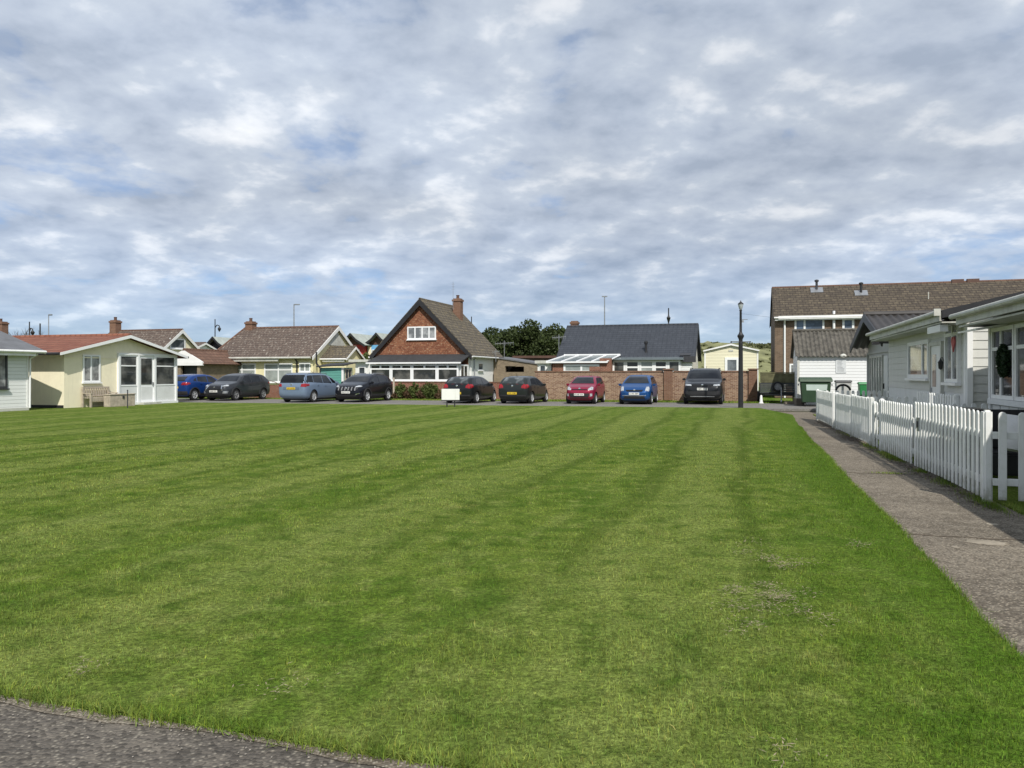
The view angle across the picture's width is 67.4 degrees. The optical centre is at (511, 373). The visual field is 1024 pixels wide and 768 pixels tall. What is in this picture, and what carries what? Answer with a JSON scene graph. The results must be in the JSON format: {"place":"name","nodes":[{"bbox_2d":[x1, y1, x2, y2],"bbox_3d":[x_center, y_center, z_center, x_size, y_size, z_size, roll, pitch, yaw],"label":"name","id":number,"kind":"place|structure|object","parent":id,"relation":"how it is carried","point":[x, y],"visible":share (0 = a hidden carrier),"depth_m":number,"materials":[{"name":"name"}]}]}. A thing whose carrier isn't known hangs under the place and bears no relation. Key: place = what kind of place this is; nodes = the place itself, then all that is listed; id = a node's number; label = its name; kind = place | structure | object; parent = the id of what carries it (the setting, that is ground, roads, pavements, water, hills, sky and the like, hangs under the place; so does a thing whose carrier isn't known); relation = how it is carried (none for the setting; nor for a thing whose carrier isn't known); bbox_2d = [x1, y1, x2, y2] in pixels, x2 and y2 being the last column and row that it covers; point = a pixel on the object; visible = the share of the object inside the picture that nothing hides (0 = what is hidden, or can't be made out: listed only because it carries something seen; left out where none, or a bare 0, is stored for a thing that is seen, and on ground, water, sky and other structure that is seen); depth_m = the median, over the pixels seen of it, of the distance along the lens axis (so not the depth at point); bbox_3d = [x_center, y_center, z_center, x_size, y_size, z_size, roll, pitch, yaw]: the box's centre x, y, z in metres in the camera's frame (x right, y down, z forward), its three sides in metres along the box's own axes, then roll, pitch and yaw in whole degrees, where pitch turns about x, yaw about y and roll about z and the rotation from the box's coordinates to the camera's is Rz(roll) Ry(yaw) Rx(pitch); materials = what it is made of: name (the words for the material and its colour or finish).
{"place":"outdoors","nodes":[
{"label":"outdoors","id":0,"kind":"place"},
{"bbox_2d":[0,701,416,767],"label":"path","id":1,"kind":"structure","parent":0,"point":[56,741],"depth_m":3.24,"materials":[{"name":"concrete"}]},
{"bbox_2d":[0,695,449,767],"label":"path margin","id":2,"kind":"object","parent":1,"relation":"on","point":[61,710],"visible":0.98,"depth_m":3.41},
{"bbox_2d":[177,398,815,410],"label":"road","id":3,"kind":"structure","parent":0,"point":[779,407],"depth_m":40.80,"materials":[{"name":"grey asphalt"}]},
{"bbox_2d":[177,374,224,399],"bbox_3d":[-19.173,0.723,46.969,2.029,1.714,4.176,0,0,17],"label":"parked car","id":4,"kind":"object","parent":3,"relation":"on","point":[191,386],"visible":0.52,"depth_m":45.38,"materials":[{"name":"blue paint"}]},
{"bbox_2d":[204,372,269,400],"bbox_3d":[-16.698,0.698,46.714,2.086,1.764,4.476,0,0,17],"label":"parked car","id":5,"kind":"object","parent":3,"relation":"on","point":[234,386],"visible":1,"depth_m":45.88,"materials":[{"name":"grey paint"}]},
{"bbox_2d":[279,370,338,401],"bbox_3d":[-11.414,0.688,44.200,2.077,1.784,4.658,0,0,17],"label":"parked car","id":6,"kind":"object","parent":3,"relation":"on","point":[312,387],"visible":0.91,"depth_m":42.31,"materials":[{"name":"blue paint"}]},
{"bbox_2d":[335,372,392,401],"bbox_3d":[-8.514,0.713,44.257,2.034,1.734,4.356,0,0,17],"label":"parked car","id":7,"kind":"object","parent":3,"relation":"on","point":[364,387],"visible":1,"depth_m":43.30,"materials":[{"name":"black paint"}]},
{"bbox_2d":[444,373,495,402],"bbox_3d":[-2.244,0.773,42.491,2.000,1.614,4.082,0,0,20],"label":"parked car","id":8,"kind":"object","parent":3,"relation":"on","point":[475,389],"visible":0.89,"depth_m":40.94,"materials":[{"name":"grey paint"}]},
{"bbox_2d":[499,374,547,403],"bbox_3d":[0.688,0.773,42.091,2.000,1.614,4.082,0,0,20],"label":"parked car","id":9,"kind":"object","parent":3,"relation":"on","point":[530,389],"visible":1,"depth_m":40.44,"materials":[{"name":"grey paint"}]},
{"bbox_2d":[566,375,604,403],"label":"parked car","id":10,"kind":"object","parent":3,"relation":"on","point":[589,388],"visible":1,"depth_m":40.38,"materials":[{"name":"paint"}]},
{"bbox_2d":[618,373,657,403],"bbox_3d":[6.795,0.743,41.100,1.947,1.674,3.799,0,0,17],"label":"parked car","id":11,"kind":"object","parent":3,"relation":"on","point":[639,388],"visible":1,"depth_m":39.76,"materials":[{"name":"blue paint"}]},
{"bbox_2d":[682,367,725,403],"bbox_3d":[10.442,0.563,41.584,2.240,2.034,5.010,0,0,17],"label":"parked car","id":12,"kind":"object","parent":3,"relation":"on","point":[704,384],"visible":1,"depth_m":39.57,"materials":[{"name":"grey paint"}]},
{"bbox_2d":[730,300,750,407],"bbox_3d":[10.601,-0.900,35.600,0.952,5.000,0.300,0,0,0],"label":"lamp post","id":13,"kind":"object","parent":3,"relation":"on","point":[740,335],"visible":0.98,"depth_m":35.52,"materials":[{"name":"black metal"}]},
{"bbox_2d":[798,377,832,405],"bbox_3d":[14.711,0.871,37.275,1.580,1.414,1.096,0,0,17],"label":"wheeled dumpster","id":14,"kind":"object","parent":3,"relation":"on","point":[809,386],"visible":0.67,"depth_m":36.90,"materials":[{"name":"green plastic"}]},
{"bbox_2d":[834,380,851,394],"bbox_3d":[15.401,0.924,35.729,0.700,1.248,0.748,0,0,17],"label":"wheelie bin","id":15,"kind":"object","parent":3,"relation":"on","point":[847,382],"visible":0.34,"depth_m":35.42,"materials":[{"name":"grey plastic"}]},
{"bbox_2d":[204,387,792,403],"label":"verge","id":16,"kind":"structure","parent":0,"point":[769,398],"depth_m":47.29,"materials":[{"name":"green plant"}]},
{"bbox_2d":[108,317,199,352],"bbox_3d":[-29.721,-1.554,62.380,7.160,6.208,8.363,0,0,17],"label":"bungalow","id":17,"kind":"object","parent":16,"relation":"on","point":[177,340],"visible":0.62,"depth_m":61.57,"materials":[{"name":"brown tile"}]},
{"bbox_2d":[169,338,185,349],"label":"window","id":18,"kind":"structure","parent":17,"relation":"in","point":[178,344],"depth_m":61.25,"materials":[{"name":"grey glass"}]},
{"bbox_2d":[177,348,241,379],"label":"garage","id":19,"kind":"structure","parent":16,"relation":"on","point":[216,364],"depth_m":53.46,"materials":[{"name":"brick"}]},
{"bbox_2d":[207,336,230,348],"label":"beach chalet","id":20,"kind":"object","parent":16,"relation":"on","point":[216,342],"visible":0.19,"depth_m":75.98,"materials":[{"name":"white paint"}]},
{"bbox_2d":[243,381,280,397],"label":"garden wall","id":21,"kind":"structure","parent":16,"relation":"on","point":[274,391],"depth_m":49.86,"materials":[{"name":"red brick"}]},
{"bbox_2d":[217,318,364,384],"bbox_3d":[-16.363,-1.395,58.540,10.993,5.889,7.589,0,0,17],"label":"bungalow","id":22,"kind":"object","parent":16,"relation":"on","point":[274,354],"visible":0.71,"depth_m":56.11,"materials":[{"name":"brown tile"}]},
{"bbox_2d":[238,363,255,373],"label":"window","id":23,"kind":"structure","parent":22,"relation":"in","point":[245,367],"depth_m":56.07,"materials":[{"name":"white plastic"}]},
{"bbox_2d":[264,363,292,382],"bbox_3d":[-16.837,-0.032,55.291,2.439,1.421,0.130,0,0,17],"label":"window","id":24,"kind":"structure","parent":22,"relation":"in","point":[274,372],"depth_m":55.33,"materials":[{"name":"white glass"}]},
{"bbox_2d":[298,363,310,372],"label":"window","id":25,"kind":"structure","parent":22,"relation":"in","point":[303,367],"depth_m":54.65,"materials":[{"name":"white plastic"}]},
{"bbox_2d":[316,362,356,383],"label":"garage","id":26,"kind":"structure","parent":16,"relation":"on","point":[339,375],"depth_m":48.04,"materials":[{"name":"white paint"}]},
{"bbox_2d":[347,333,372,354],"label":"beach chalet","id":27,"kind":"object","parent":16,"relation":"on","point":[358,340],"visible":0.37,"depth_m":71.89,"materials":[{"name":"red paint"}]},
{"bbox_2d":[365,333,387,354],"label":"beach chalet","id":28,"kind":"object","parent":16,"relation":"on","point":[374,340],"visible":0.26,"depth_m":72.07,"materials":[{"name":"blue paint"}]},
{"bbox_2d":[408,382,422,398],"bbox_3d":[-5.979,1.060,47.842,1.112,1.163,0.698,0,0,0],"label":"shrub","id":29,"kind":"object","parent":16,"relation":"on","point":[412,389],"visible":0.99,"depth_m":47.70,"materials":[{"name":"green plant"}]},
{"bbox_2d":[348,295,503,381],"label":"gable house","id":30,"kind":"structure","parent":16,"relation":"on","point":[426,340],"depth_m":52.86,"materials":[{"name":"tile"}]},
{"bbox_2d":[370,364,390,378],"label":"window","id":31,"kind":"structure","parent":30,"relation":"in","point":[385,369],"depth_m":51.75,"materials":[{"name":"white plastic"}]},
{"bbox_2d":[391,364,411,380],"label":"window","id":32,"kind":"structure","parent":30,"relation":"in","point":[404,374],"depth_m":51.31,"materials":[{"name":"white plastic"}]},
{"bbox_2d":[407,326,436,339],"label":"window","id":33,"kind":"structure","parent":30,"relation":"in","point":[421,332],"depth_m":52.88,"materials":[{"name":"white plastic"}]},
{"bbox_2d":[412,364,436,380],"bbox_3d":[-5.791,-0.078,50.862,1.801,1.118,0.080,0,0,17],"label":"window","id":34,"kind":"structure","parent":30,"relation":"in","point":[429,373],"depth_m":50.84,"materials":[{"name":"white plastic"}]},
{"bbox_2d":[437,364,458,380],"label":"window","id":35,"kind":"structure","parent":30,"relation":"in","point":[443,374],"depth_m":50.39,"materials":[{"name":"white plastic"}]},
{"bbox_2d":[392,381,499,398],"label":"garden wall","id":36,"kind":"structure","parent":16,"relation":"on","point":[440,384],"depth_m":48.62,"materials":[{"name":"red brick"}]},
{"bbox_2d":[197,397,792,403],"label":"verge grass","id":37,"kind":"structure","parent":16,"relation":"on","point":[666,401],"depth_m":44.37,"materials":[{"name":"green plant"}]},
{"bbox_2d":[484,326,521,366],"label":"broadleaf tree","id":38,"kind":"object","parent":16,"relation":"on","point":[512,339],"visible":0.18,"depth_m":76.89,"materials":[{"name":"green plant"}]},
{"bbox_2d":[493,357,537,381],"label":"garage","id":39,"kind":"structure","parent":16,"relation":"on","point":[503,368],"depth_m":56.87,"materials":[{"name":"brick"}]},
{"bbox_2d":[516,318,543,355],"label":"broadleaf tree","id":40,"kind":"object","parent":16,"relation":"on","point":[529,332],"visible":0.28,"depth_m":77.34,"materials":[{"name":"green plant"}]},
{"bbox_2d":[512,355,556,366],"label":"outbuilding","id":41,"kind":"structure","parent":16,"relation":"on","point":[533,358],"depth_m":63.42,"materials":[{"name":"brick"}]},
{"bbox_2d":[535,360,552,370],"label":"outbuilding","id":42,"kind":"structure","parent":16,"relation":"on","point":[543,365],"depth_m":52.81,"materials":[{"name":"white paint"}]},
{"bbox_2d":[526,323,564,355],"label":"broadleaf tree","id":43,"kind":"object","parent":16,"relation":"on","point":[546,341],"visible":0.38,"depth_m":76.05,"materials":[{"name":"green plant"}]},
{"bbox_2d":[546,321,701,371],"bbox_3d":[8.328,-1.216,54.997,9.769,5.531,9.417,0,0,17],"label":"bungalow","id":44,"kind":"object","parent":16,"relation":"on","point":[643,347],"visible":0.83,"depth_m":53.53,"materials":[{"name":"grey tile"}]},
{"bbox_2d":[563,364,598,370],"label":"window","id":45,"kind":"structure","parent":44,"relation":"in","point":[566,367],"depth_m":51.50,"materials":[{"name":"white plastic"}]},
{"bbox_2d":[613,360,624,370],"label":"window","id":46,"kind":"structure","parent":44,"relation":"in","point":[619,365],"depth_m":52.01,"materials":[{"name":"white plastic"}]},
{"bbox_2d":[625,360,639,370],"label":"window","id":47,"kind":"structure","parent":44,"relation":"in","point":[630,365],"depth_m":51.74,"materials":[{"name":"white plastic"}]},
{"bbox_2d":[640,360,653,370],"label":"window","id":48,"kind":"structure","parent":44,"relation":"in","point":[645,365],"depth_m":51.45,"materials":[{"name":"white plastic"}]},
{"bbox_2d":[654,360,667,371],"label":"window","id":49,"kind":"structure","parent":44,"relation":"in","point":[659,365],"depth_m":51.19,"materials":[{"name":"white plastic"}]},
{"bbox_2d":[668,360,680,370],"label":"window","id":50,"kind":"structure","parent":44,"relation":"in","point":[672,364],"depth_m":50.91,"materials":[{"name":"white plastic"}]},
{"bbox_2d":[534,367,758,400],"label":"boundary wall","id":51,"kind":"structure","parent":16,"relation":"on","point":[670,383],"depth_m":45.39,"materials":[{"name":"brick"}]},
{"bbox_2d":[703,342,758,370],"bbox_3d":[15.566,-0.280,54.370,3.640,3.660,6.300,0,0,17],"label":"chalet","id":52,"kind":"object","parent":16,"relation":"on","point":[724,358],"visible":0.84,"depth_m":51.51,"materials":[{"name":"beige wood"}]},
{"bbox_2d":[725,357,737,370],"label":"window","id":53,"kind":"structure","parent":52,"relation":"in","point":[731,364],"depth_m":51.46,"materials":[{"name":"white plastic"}]},
{"bbox_2d":[757,372,794,402],"bbox_3d":[14.685,0.748,42.534,2.094,1.665,3.519,0,0,17],"label":"box trailer","id":54,"kind":"object","parent":16,"relation":"on","point":[781,384],"visible":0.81,"depth_m":41.74,"materials":[{"name":"metal"}]},
{"bbox_2d":[790,328,867,404],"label":"shed","id":55,"kind":"structure","parent":16,"relation":"on","point":[820,353],"depth_m":38.47,"materials":[{"name":"wood"}]},
{"bbox_2d":[769,278,1023,397],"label":"terrace house","id":56,"kind":"structure","parent":16,"relation":"on","point":[816,306],"depth_m":49.82,"materials":[{"name":"brown brick"}]},
{"bbox_2d":[794,320,823,328],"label":"window","id":57,"kind":"structure","parent":56,"relation":"in","point":[798,324],"depth_m":49.37,"materials":[{"name":"glass"}]},
{"bbox_2d":[0,402,1023,767],"bbox_3d":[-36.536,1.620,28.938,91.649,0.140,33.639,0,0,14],"label":"lawn","id":58,"kind":"structure","parent":0,"point":[258,418],"depth_m":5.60,"materials":[{"name":"green plant"}]},
{"bbox_2d":[0,331,46,411],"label":"chalet","id":59,"kind":"object","parent":58,"relation":"on","point":[15,375],"visible":0.99,"depth_m":32.18,"materials":[{"name":"white wood"}]},
{"bbox_2d":[0,355,9,389],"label":"window","id":60,"kind":"structure","parent":59,"relation":"in","point":[3,358],"depth_m":31.59,"materials":[{"name":"metal"}]},
{"bbox_2d":[81,386,117,406],"bbox_3d":[-19.373,1.080,36.113,0.575,0.940,1.579,0,0,17],"label":"bench","id":61,"kind":"object","parent":58,"relation":"on","point":[83,393],"visible":0.81,"depth_m":35.80,"materials":[{"name":"brown wood"}]},
{"bbox_2d":[12,333,188,407],"bbox_3d":[-24.401,-0.213,39.549,11.860,3.566,8.320,0,0,17],"label":"chalet","id":62,"kind":"object","parent":58,"relation":"on","point":[65,368],"visible":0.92,"depth_m":37.02,"materials":[{"name":"red clay tile"},{"name":"white plastic"},{"name":"cream paint"}]},
{"bbox_2d":[81,354,102,383],"bbox_3d":[-19.702,-0.218,36.024,0.130,1.351,1.105,0,0,17],"label":"window","id":63,"kind":"structure","parent":62,"relation":"in","point":[91,367],"depth_m":36.00,"materials":[{"name":"white plastic"}]},
{"bbox_2d":[120,355,137,385],"bbox_3d":[-19.071,-0.152,38.163,0.090,1.534,1.141,0,0,17],"label":"window","id":64,"kind":"structure","parent":62,"relation":"in","point":[128,363],"depth_m":38.16,"materials":[{"name":"white plastic"}]},
{"bbox_2d":[140,356,153,401],"bbox_3d":[-18.698,0.255,39.281,0.120,2.346,0.975,0,0,17],"label":"door","id":65,"kind":"structure","parent":62,"relation":"in","point":[146,362],"depth_m":39.29,"materials":[{"name":"white plastic"}]},
{"bbox_2d":[156,356,174,385],"bbox_3d":[-18.335,-0.152,40.566,0.090,1.534,1.438,0,0,17],"label":"window","id":66,"kind":"structure","parent":62,"relation":"in","point":[165,365],"depth_m":40.58,"materials":[{"name":"glass"}]},
{"bbox_2d":[103,393,135,406],"bbox_3d":[-18.681,1.250,36.571,0.440,0.600,1.596,0,0,17],"label":"storage box","id":67,"kind":"object","parent":58,"relation":"on","point":[114,400],"visible":0.99,"depth_m":36.26,"materials":[{"name":"brown wood"}]},
{"bbox_2d":[441,389,459,406],"bbox_3d":[-2.881,1.190,36.020,0.860,0.960,0.100,0,0,-2],"label":"notice board","id":68,"kind":"object","parent":58,"relation":"on","point":[450,395],"visible":0.89,"depth_m":35.98,"materials":[{"name":"white paint"}]},
{"bbox_2d":[69,537,869,767],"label":"dry clippings","id":69,"kind":"object","parent":58,"relation":"on","point":[778,596],"visible":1,"depth_m":5.05,"materials":[{"name":"beige plant"}]},
{"bbox_2d":[0,0,1023,343],"label":"sky","id":70,"kind":"structure","parent":0,"point":[188,165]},
{"bbox_2d":[698,341,770,386],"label":"dune","id":71,"kind":"structure","parent":0,"point":[762,352],"depth_m":102.62,"materials":[{"name":"green plant"}]},
{"bbox_2d":[700,341,770,371],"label":"scrub","id":72,"kind":"object","parent":71,"relation":"on","point":[761,345],"visible":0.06,"depth_m":110.15,"materials":[{"name":"green plant"}]},
{"bbox_2d":[792,414,1023,656],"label":"path","id":73,"kind":"structure","parent":0,"point":[990,577],"depth_m":7.94,"materials":[{"name":"concrete"}]},
{"bbox_2d":[816,389,834,427],"bbox_3d":[9.802,1.095,24.035,0.100,1.150,4.002,0,0,15],"label":"picket fence","id":74,"kind":"object","parent":73,"relation":"on","point":[825,406],"visible":0.98,"depth_m":23.72,"materials":[{"name":"white paint"}]},
{"bbox_2d":[835,392,849,433],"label":"picket fence","id":75,"kind":"object","parent":73,"relation":"on","point":[842,412],"visible":0.98,"depth_m":20.37,"materials":[{"name":"white paint"}]},
{"bbox_2d":[850,394,873,445],"bbox_3d":[8.084,1.085,17.763,0.100,1.170,2.601,0,0,15],"label":"picket fence","id":76,"kind":"object","parent":73,"relation":"on","point":[860,417],"visible":0.91,"depth_m":17.58,"materials":[{"name":"white paint"}]},
{"bbox_2d":[872,401,878,447],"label":"fence post","id":77,"kind":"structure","parent":73,"relation":"on","point":[875,416],"depth_m":16.09,"materials":[{"name":"white paint"}]},
{"bbox_2d":[879,398,913,463],"bbox_3d":[7.113,1.085,14.217,0.100,1.170,2.751,0,0,15],"label":"picket fence","id":78,"kind":"object","parent":73,"relation":"on","point":[895,431],"visible":0.92,"depth_m":14.04,"materials":[{"name":"white paint"}]},
{"bbox_2d":[814,421,993,509],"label":"soil litter","id":79,"kind":"object","parent":73,"relation":"on","point":[845,436],"visible":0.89,"depth_m":13.48,"materials":[{"name":"brown soil"}]},
{"bbox_2d":[914,402,992,501],"bbox_3d":[6.239,1.055,11.044,0.100,1.230,3.632,0,0,15],"label":"picket fence","id":80,"kind":"object","parent":73,"relation":"on","point":[933,446],"visible":0.95,"depth_m":10.44,"materials":[{"name":"white paint"}]},
{"bbox_2d":[951,523,1008,547],"bbox_3d":[4.607,1.565,7.375,0.379,0.003,1.554,0,0,42],"label":"cement patch","id":81,"kind":"object","parent":73,"relation":"on","point":[989,542],"visible":1,"depth_m":7.11,"materials":[{"name":"grey concrete"}]},
{"bbox_2d":[813,414,1023,514],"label":"garden lawn","id":82,"kind":"structure","parent":0,"point":[1012,493],"depth_m":10.03,"materials":[{"name":"green plant"}]},
{"bbox_2d":[826,390,888,420],"bbox_3d":[11.339,1.031,24.777,2.408,0.984,0.066,0,0,12],"label":"picket fence","id":83,"kind":"object","parent":82,"relation":"on","point":[868,394],"visible":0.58,"depth_m":24.71,"materials":[{"name":"white paint"}]},
{"bbox_2d":[868,397,922,430],"bbox_3d":[9.125,1.030,18.135,1.563,0.982,0.065,0,0,10],"label":"picket fence","id":84,"kind":"object","parent":82,"relation":"on","point":[899,399],"visible":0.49,"depth_m":18.10,"materials":[{"name":"white paint"}]},
{"bbox_2d":[850,310,943,400],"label":"cottage","id":85,"kind":"structure","parent":82,"relation":"on","point":[877,365],"depth_m":28.56,"materials":[{"name":"black paint"}]},
{"bbox_2d":[871,356,873,393],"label":"window","id":86,"kind":"structure","parent":85,"relation":"in","point":[872,357],"depth_m":30.73,"materials":[{"name":"white paint"}]},
{"bbox_2d":[876,355,878,394],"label":"window","id":87,"kind":"structure","parent":85,"relation":"in","point":[877,357],"depth_m":29.55,"materials":[{"name":"white paint"}]},
{"bbox_2d":[879,355,883,394],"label":"window","id":88,"kind":"structure","parent":85,"relation":"in","point":[881,357],"depth_m":28.50,"materials":[{"name":"white paint"}]},
{"bbox_2d":[883,356,888,400],"bbox_3d":[13.516,0.400,27.769,0.110,2.100,0.850,0,0,17],"label":"door","id":89,"kind":"structure","parent":85,"relation":"in","point":[885,385],"depth_m":27.59,"materials":[{"name":"white paint"}]},
{"bbox_2d":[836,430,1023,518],"bbox_3d":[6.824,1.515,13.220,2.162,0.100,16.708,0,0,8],"label":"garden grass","id":90,"kind":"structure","parent":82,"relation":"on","point":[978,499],"depth_m":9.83,"materials":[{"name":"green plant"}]},
{"bbox_2d":[917,391,959,440],"bbox_3d":[8.797,1.025,15.950,0.100,1.290,3.550,0,0,18],"label":"picket fence","id":91,"kind":"object","parent":82,"relation":"on","point":[932,398],"visible":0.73,"depth_m":15.74,"materials":[{"name":"white paint"}]},
{"bbox_2d":[865,291,1023,408],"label":"cottage","id":92,"kind":"structure","parent":82,"relation":"on","point":[919,347],"depth_m":17.09,"materials":[{"name":"white paint"}]},
{"bbox_2d":[904,339,930,380],"bbox_3d":[10.421,-0.330,19.733,0.150,1.012,2.581,0,0,17],"label":"window","id":93,"kind":"structure","parent":92,"relation":"in","point":[918,351],"depth_m":19.68,"materials":[{"name":"white paint"}]},
{"bbox_2d":[929,341,944,403],"bbox_3d":[9.845,0.355,17.815,0.110,2.190,1.174,0,0,17],"label":"door","id":94,"kind":"structure","parent":92,"relation":"in","point":[936,349],"depth_m":17.78,"materials":[{"name":"white paint"}]},
{"bbox_2d":[940,317,961,385],"bbox_3d":[9.407,-0.516,16.438,0.160,1.530,1.227,0,0,17],"label":"window","id":95,"kind":"structure","parent":92,"relation":"in","point":[952,360],"depth_m":16.35,"materials":[{"name":"white paint"}]},
{"bbox_2d":[912,403,986,456],"bbox_3d":[7.986,1.030,14.038,1.402,0.984,0.066,0,0,5],"label":"picket fence","id":96,"kind":"object","parent":82,"relation":"on","point":[983,406],"visible":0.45,"depth_m":14.02,"materials":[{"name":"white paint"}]},
{"bbox_2d":[940,409,1023,481],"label":"garden sofa","id":97,"kind":"object","parent":82,"relation":"on","point":[1012,463],"visible":0.09,"depth_m":10.97,"materials":[{"name":"black paint"}]},
{"bbox_2d":[1007,414,1017,451],"bbox_3d":[6.985,0.830,10.465,0.600,0.520,0.218,8,-26,17],"label":"cushion","id":98,"kind":"object","parent":97,"relation":"on","point":[1012,426],"visible":0.26,"depth_m":10.44,"materials":[{"name":"white fabric"}]},
{"bbox_2d":[948,293,1023,409],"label":"cottage","id":99,"kind":"structure","parent":82,"relation":"on","point":[1004,324],"depth_m":13.07,"materials":[{"name":"grey paint"}]},
{"bbox_2d":[991,324,1013,399],"bbox_3d":[8.663,-0.190,13.512,0.090,1.280,1.250,0,0,17],"label":"window","id":100,"kind":"structure","parent":99,"relation":"in","point":[1001,388],"depth_m":13.57,"materials":[{"name":"white paint"}]},
{"bbox_2d":[995,344,1010,377],"bbox_3d":[8.534,-0.228,13.349,0.203,0.618,0.497,0,0,17],"label":"wreath","id":101,"kind":"object","parent":99,"relation":"attached to","point":[1002,358],"visible":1,"depth_m":13.23,"materials":[{"name":"green plant"}]},
{"bbox_2d":[1014,323,1023,400],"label":"window","id":102,"kind":"structure","parent":99,"relation":"in","point":[1018,328],"depth_m":12.72,"materials":[{"name":"white paint"}]},
{"bbox_2d":[992,412,1023,500],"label":"picket fence","id":103,"kind":"object","parent":82,"relation":"on","point":[1002,435],"visible":1,"depth_m":9.21,"materials":[{"name":"white paint"}]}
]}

